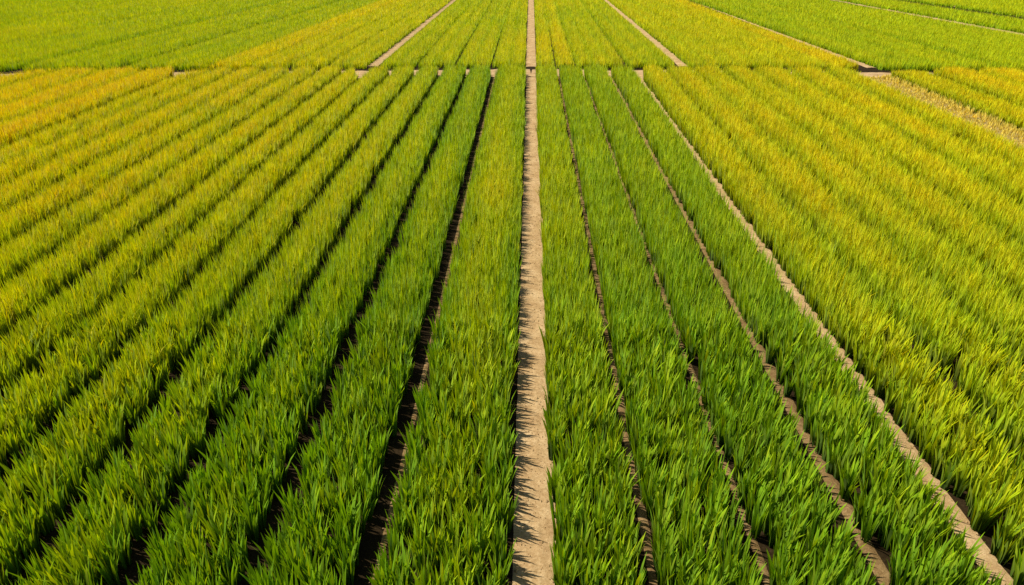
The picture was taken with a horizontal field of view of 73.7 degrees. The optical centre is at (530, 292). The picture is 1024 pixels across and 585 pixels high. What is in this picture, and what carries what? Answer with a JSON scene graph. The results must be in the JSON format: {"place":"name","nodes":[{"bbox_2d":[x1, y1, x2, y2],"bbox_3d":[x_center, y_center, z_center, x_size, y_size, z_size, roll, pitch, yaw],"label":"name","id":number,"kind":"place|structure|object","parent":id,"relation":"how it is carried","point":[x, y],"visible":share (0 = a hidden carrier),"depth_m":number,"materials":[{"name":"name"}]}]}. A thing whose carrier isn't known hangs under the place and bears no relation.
{"place":"outdoors","nodes":[
{"label":"outdoors","id":0,"kind":"place"},
{"bbox_2d":[0,69,530,77],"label":"farm track","id":1,"kind":"structure","parent":0,"point":[493,71],"depth_m":32.00,"materials":[{"name":"soil"}]},
{"bbox_2d":[368,0,454,65],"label":"path","id":2,"kind":"structure","parent":0,"point":[376,62],"depth_m":41.50,"materials":[{"name":"soil"}]},
{"bbox_2d":[371,77,494,584],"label":"path","id":3,"kind":"structure","parent":0,"point":[384,539],"depth_m":9.73,"materials":[{"name":"soil"}]},
{"bbox_2d":[0,0,1023,584],"bbox_3d":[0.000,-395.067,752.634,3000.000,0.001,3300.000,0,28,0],"label":"ground","id":4,"kind":"structure","parent":0,"point":[370,540],"depth_m":9.17,"materials":[{"name":"brown soil"}]},
{"bbox_2d":[0,66,53,88],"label":"crop strip","id":5,"kind":"object","parent":4,"relation":"on","point":[6,79],"visible":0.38,"depth_m":29.12,"materials":[{"name":"yellow plant"}]},
{"bbox_2d":[0,65,103,103],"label":"crop strip","id":6,"kind":"object","parent":4,"relation":"on","point":[22,89],"visible":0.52,"depth_m":27.82,"materials":[{"name":"yellow plant"}]},
{"bbox_2d":[0,65,141,122],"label":"crop strip","id":7,"kind":"object","parent":4,"relation":"on","point":[36,100],"visible":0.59,"depth_m":26.34,"materials":[{"name":"yellow plant"}]},
{"bbox_2d":[0,0,142,25],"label":"crop strip","id":8,"kind":"object","parent":4,"relation":"on","point":[10,13],"visible":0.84,"depth_m":55.39,"materials":[{"name":"green plant"}]},
{"bbox_2d":[0,65,173,149],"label":"crop strip","id":9,"kind":"object","parent":4,"relation":"on","point":[31,122],"visible":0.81,"depth_m":24.53,"materials":[{"name":"yellow plant"}]},
{"bbox_2d":[0,67,208,166],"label":"crop strip","id":10,"kind":"object","parent":4,"relation":"on","point":[56,130],"visible":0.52,"depth_m":22.81,"materials":[{"name":"yellow plant"}]},
{"bbox_2d":[0,0,221,44],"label":"crop strip","id":11,"kind":"object","parent":4,"relation":"on","point":[28,27],"visible":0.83,"depth_m":49.04,"materials":[{"name":"green plant"}]},
{"bbox_2d":[0,65,234,185],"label":"crop strip","id":12,"kind":"object","parent":4,"relation":"on","point":[16,165],"visible":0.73,"depth_m":21.76,"materials":[{"name":"yellow plant"}]},
{"bbox_2d":[0,64,262,214],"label":"crop strip","id":13,"kind":"object","parent":4,"relation":"on","point":[56,169],"visible":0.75,"depth_m":20.13,"materials":[{"name":"yellow plant"}]},
{"bbox_2d":[0,0,284,71],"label":"crop strip","id":14,"kind":"object","parent":4,"relation":"on","point":[14,55],"visible":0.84,"depth_m":42.08,"materials":[{"name":"green plant"}]},
{"bbox_2d":[0,65,288,247],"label":"crop strip","id":15,"kind":"object","parent":4,"relation":"on","point":[14,221],"visible":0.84,"depth_m":18.57,"materials":[{"name":"yellow plant"}]},
{"bbox_2d":[0,64,315,289],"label":"crop strip","id":16,"kind":"object","parent":4,"relation":"on","point":[36,242],"visible":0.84,"depth_m":16.96,"materials":[{"name":"yellow plant"}]},
{"bbox_2d":[0,65,341,339],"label":"crop strip","id":17,"kind":"object","parent":4,"relation":"on","point":[40,282],"visible":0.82,"depth_m":15.25,"materials":[{"name":"yellow plant"}]},
{"bbox_2d":[0,64,358,392],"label":"crop strip","id":18,"kind":"object","parent":4,"relation":"on","point":[55,320],"visible":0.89,"depth_m":13.57,"materials":[{"name":"green plant"}]},
{"bbox_2d":[22,0,339,71],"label":"crop strip","id":19,"kind":"object","parent":4,"relation":"on","point":[126,52],"visible":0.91,"depth_m":39.60,"materials":[{"name":"green plant"}]},
{"bbox_2d":[0,63,389,478],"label":"crop strip","id":20,"kind":"object","parent":4,"relation":"on","point":[33,403],"visible":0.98,"depth_m":11.90,"materials":[{"name":"green plant"}]},
{"bbox_2d":[0,63,414,584],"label":"crop strip","id":21,"kind":"object","parent":4,"relation":"on","point":[89,432],"visible":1,"depth_m":9.97,"materials":[{"name":"green plant"}]},
{"bbox_2d":[0,64,438,584],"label":"crop strip","id":22,"kind":"object","parent":4,"relation":"on","point":[99,531],"visible":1,"depth_m":9.41,"materials":[{"name":"green plant"}]},
{"bbox_2d":[126,0,379,70],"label":"crop strip","id":23,"kind":"object","parent":4,"relation":"on","point":[202,55],"visible":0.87,"depth_m":39.24,"materials":[{"name":"green plant"}]},
{"bbox_2d":[125,62,465,584],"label":"crop strip","id":24,"kind":"object","parent":4,"relation":"on","point":[277,399],"visible":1,"depth_m":9.20,"materials":[{"name":"green plant"}]},
{"bbox_2d":[209,0,396,70],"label":"crop strip","id":25,"kind":"object","parent":4,"relation":"on","point":[243,59],"visible":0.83,"depth_m":39.21,"materials":[{"name":"yellow plant"}]},
{"bbox_2d":[251,0,414,69],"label":"crop strip","id":26,"kind":"object","parent":4,"relation":"on","point":[289,56],"visible":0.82,"depth_m":39.58,"materials":[{"name":"yellow plant"}]},
{"bbox_2d":[291,0,431,69],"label":"crop strip","id":27,"kind":"object","parent":4,"relation":"on","point":[326,56],"visible":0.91,"depth_m":39.78,"materials":[{"name":"yellow plant"}]},
{"bbox_2d":[239,63,490,584],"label":"crop strip","id":28,"kind":"object","parent":4,"relation":"on","point":[410,275],"visible":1,"depth_m":9.24,"materials":[{"name":"green plant"}]},
{"bbox_2d":[330,0,451,68],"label":"crop strip","id":29,"kind":"object","parent":4,"relation":"on","point":[365,54],"visible":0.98,"depth_m":39.72,"materials":[{"name":"yellow plant"}]},
{"bbox_2d":[380,0,471,68],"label":"crop strip","id":30,"kind":"object","parent":4,"relation":"on","point":[413,50],"visible":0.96,"depth_m":39.74,"materials":[{"name":"green plant"}]},
{"bbox_2d":[367,62,526,584],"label":"crop strip","id":31,"kind":"object","parent":4,"relation":"on","point":[467,341],"visible":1,"depth_m":9.21,"materials":[{"name":"green plant"}]},
{"bbox_2d":[418,0,491,68],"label":"crop strip","id":32,"kind":"object","parent":4,"relation":"on","point":[449,46],"visible":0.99,"depth_m":40.15,"materials":[{"name":"green plant"}]},
{"bbox_2d":[456,0,510,67],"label":"crop strip","id":33,"kind":"object","parent":4,"relation":"on","point":[480,48],"visible":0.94,"depth_m":40.08,"materials":[{"name":"green plant"}]},
{"bbox_2d":[492,0,527,67],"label":"crop strip","id":34,"kind":"object","parent":4,"relation":"on","point":[511,48],"visible":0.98,"depth_m":40.33,"materials":[{"name":"green plant"}]},
{"bbox_2d":[534,0,554,65],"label":"crop strip","id":35,"kind":"object","parent":4,"relation":"on","point":[544,54],"visible":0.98,"depth_m":40.25,"materials":[{"name":"green plant"}]},
{"bbox_2d":[544,0,574,67],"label":"crop strip","id":36,"kind":"object","parent":4,"relation":"on","point":[562,51],"visible":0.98,"depth_m":40.10,"materials":[{"name":"yellow plant"}]},
{"bbox_2d":[554,0,622,67],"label":"crop strip","id":37,"kind":"object","parent":4,"relation":"on","point":[587,42],"visible":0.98,"depth_m":40.25,"materials":[{"name":"green plant"}]},
{"bbox_2d":[535,62,650,584],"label":"crop strip","id":38,"kind":"object","parent":4,"relation":"on","point":[580,380],"visible":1,"depth_m":9.21,"materials":[{"name":"green plant"}]},
{"bbox_2d":[579,0,674,68],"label":"crop strip","id":39,"kind":"object","parent":4,"relation":"on","point":[633,46],"visible":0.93,"depth_m":39.81,"materials":[{"name":"green plant"}]},
{"bbox_2d":[559,63,765,584],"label":"crop strip","id":40,"kind":"object","parent":4,"relation":"on","point":[633,313],"visible":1,"depth_m":9.25,"materials":[{"name":"green plant"}]},
{"bbox_2d":[608,0,735,68],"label":"crop strip","id":41,"kind":"object","parent":4,"relation":"on","point":[688,50],"visible":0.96,"depth_m":39.82,"materials":[{"name":"yellow plant"}]},
{"bbox_2d":[369,103,999,584],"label":"soil clods","id":42,"kind":"object","parent":4,"relation":"on","point":[543,415],"visible":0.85,"depth_m":9.27,"materials":[{"name":"brown soil"}]},
{"bbox_2d":[631,0,783,68],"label":"crop strip","id":43,"kind":"object","parent":4,"relation":"on","point":[742,55],"visible":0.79,"depth_m":39.75,"materials":[{"name":"yellow plant"}]},
{"bbox_2d":[584,63,890,584],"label":"crop strip","id":44,"kind":"object","parent":4,"relation":"on","point":[706,321],"visible":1,"depth_m":9.30,"materials":[{"name":"green plant"}]},
{"bbox_2d":[655,0,826,69],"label":"crop strip","id":45,"kind":"object","parent":4,"relation":"on","point":[786,56],"visible":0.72,"depth_m":39.13,"materials":[{"name":"yellow plant"}]},
{"bbox_2d":[672,0,858,69],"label":"crop strip","id":46,"kind":"object","parent":4,"relation":"on","point":[829,58],"visible":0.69,"depth_m":39.36,"materials":[{"name":"yellow plant"}]},
{"bbox_2d":[611,64,1012,584],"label":"crop strip","id":47,"kind":"object","parent":4,"relation":"on","point":[783,328],"visible":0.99,"depth_m":9.39,"materials":[{"name":"green plant"}]},
{"bbox_2d":[642,62,1023,584],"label":"crop strip","id":48,"kind":"object","parent":4,"relation":"on","point":[805,259],"visible":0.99,"depth_m":10.31,"materials":[{"name":"green plant"}]},
{"bbox_2d":[689,0,995,70],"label":"crop strip","id":49,"kind":"object","parent":4,"relation":"on","point":[878,51],"visible":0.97,"depth_m":39.46,"materials":[{"name":"green plant"}]},
{"bbox_2d":[665,63,1023,458],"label":"crop strip","id":50,"kind":"object","parent":4,"relation":"on","point":[944,331],"visible":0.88,"depth_m":12.34,"materials":[{"name":"green plant"}]},
{"bbox_2d":[693,62,1023,366],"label":"crop strip","id":51,"kind":"object","parent":4,"relation":"on","point":[950,266],"visible":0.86,"depth_m":14.63,"materials":[{"name":"yellow plant"}]},
{"bbox_2d":[723,65,1023,300],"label":"crop strip","id":52,"kind":"object","parent":4,"relation":"on","point":[983,241],"visible":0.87,"depth_m":16.70,"materials":[{"name":"yellow plant"}]},
{"bbox_2d":[753,64,1023,252],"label":"crop strip","id":53,"kind":"object","parent":4,"relation":"on","point":[952,181],"visible":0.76,"depth_m":18.77,"materials":[{"name":"yellow plant"}]},
{"bbox_2d":[757,0,1023,70],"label":"crop strip","id":54,"kind":"object","parent":4,"relation":"on","point":[999,48],"visible":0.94,"depth_m":42.89,"materials":[{"name":"green plant"}]},
{"bbox_2d":[788,64,1023,205],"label":"crop strip","id":55,"kind":"object","parent":4,"relation":"on","point":[983,164],"visible":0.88,"depth_m":20.91,"materials":[{"name":"yellow plant"}]},
{"bbox_2d":[824,64,1023,169],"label":"crop strip","id":56,"kind":"object","parent":4,"relation":"on","point":[1007,149],"visible":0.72,"depth_m":22.82,"materials":[{"name":"yellow plant"}]},
{"bbox_2d":[838,0,1023,33],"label":"crop strip","id":57,"kind":"object","parent":4,"relation":"on","point":[1005,23],"visible":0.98,"depth_m":51.50,"materials":[{"name":"green plant"}]},
{"bbox_2d":[863,73,1023,147],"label":"crop strip","id":58,"kind":"object","parent":4,"relation":"on","point":[990,118],"visible":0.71,"depth_m":25.45,"materials":[{"name":"beige plant"}]},
{"bbox_2d":[890,69,1023,129],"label":"crop strip","id":59,"kind":"object","parent":4,"relation":"on","point":[1013,113],"visible":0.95,"depth_m":26.41,"materials":[{"name":"yellow plant"}]},
{"bbox_2d":[903,0,1023,17],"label":"crop strip","id":60,"kind":"object","parent":4,"relation":"on","point":[999,7],"visible":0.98,"depth_m":57.27,"materials":[{"name":"green plant"}]},
{"bbox_2d":[933,65,1023,106],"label":"crop strip","id":61,"kind":"object","parent":4,"relation":"on","point":[999,87],"visible":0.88,"depth_m":27.95,"materials":[{"name":"yellow plant"}]},
{"bbox_2d":[979,65,1023,86],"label":"crop strip","id":62,"kind":"object","parent":4,"relation":"on","point":[1013,74],"visible":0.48,"depth_m":29.62,"materials":[{"name":"yellow plant"}]},
{"bbox_2d":[1002,0,1023,3],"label":"crop strip","id":63,"kind":"object","parent":4,"relation":"on","point":[1020,1],"visible":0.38,"depth_m":60.48,"materials":[{"name":"green plant"}]},
{"bbox_2d":[526,0,535,66],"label":"path","id":64,"kind":"structure","parent":0,"point":[531,56],"depth_m":42.24,"materials":[{"name":"soil"}]},
{"bbox_2d":[512,77,555,584],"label":"path","id":65,"kind":"structure","parent":0,"point":[540,529],"depth_m":9.76,"materials":[{"name":"soil"}]},
{"bbox_2d":[559,77,657,584],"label":"path","id":66,"kind":"structure","parent":0,"point":[644,527],"depth_m":9.45,"materials":[{"name":"soil"}]},
{"bbox_2d":[605,0,686,65],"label":"path","id":67,"kind":"structure","parent":0,"point":[676,60],"depth_m":40.76,"materials":[{"name":"soil"}]},
{"bbox_2d":[585,80,769,584],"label":"path","id":68,"kind":"structure","parent":0,"point":[755,547],"depth_m":9.03,"materials":[{"name":"soil"}]},
{"bbox_2d":[531,69,932,78],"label":"farm track","id":69,"kind":"structure","parent":0,"point":[870,74],"depth_m":31.80,"materials":[{"name":"soil"}]},
{"bbox_2d":[611,77,890,584],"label":"path","id":70,"kind":"structure","parent":0,"point":[880,571],"depth_m":9.23,"materials":[{"name":"soil"}]},
{"bbox_2d":[695,2,875,67],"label":"path","id":71,"kind":"structure","parent":0,"point":[864,65],"depth_m":39.04,"materials":[{"name":"soil"}]},
{"bbox_2d":[640,78,1012,584],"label":"path","id":72,"kind":"structure","parent":0,"point":[989,559],"depth_m":9.07,"materials":[{"name":"soil"}]},
{"bbox_2d":[835,0,1023,34],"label":"path","id":73,"kind":"structure","parent":0,"point":[932,18],"depth_m":51.12,"materials":[{"name":"soil"}]},
{"bbox_2d":[871,78,1023,148],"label":"path","id":74,"kind":"structure","parent":0,"point":[984,123],"depth_m":24.68,"materials":[{"name":"soil"}]}
]}

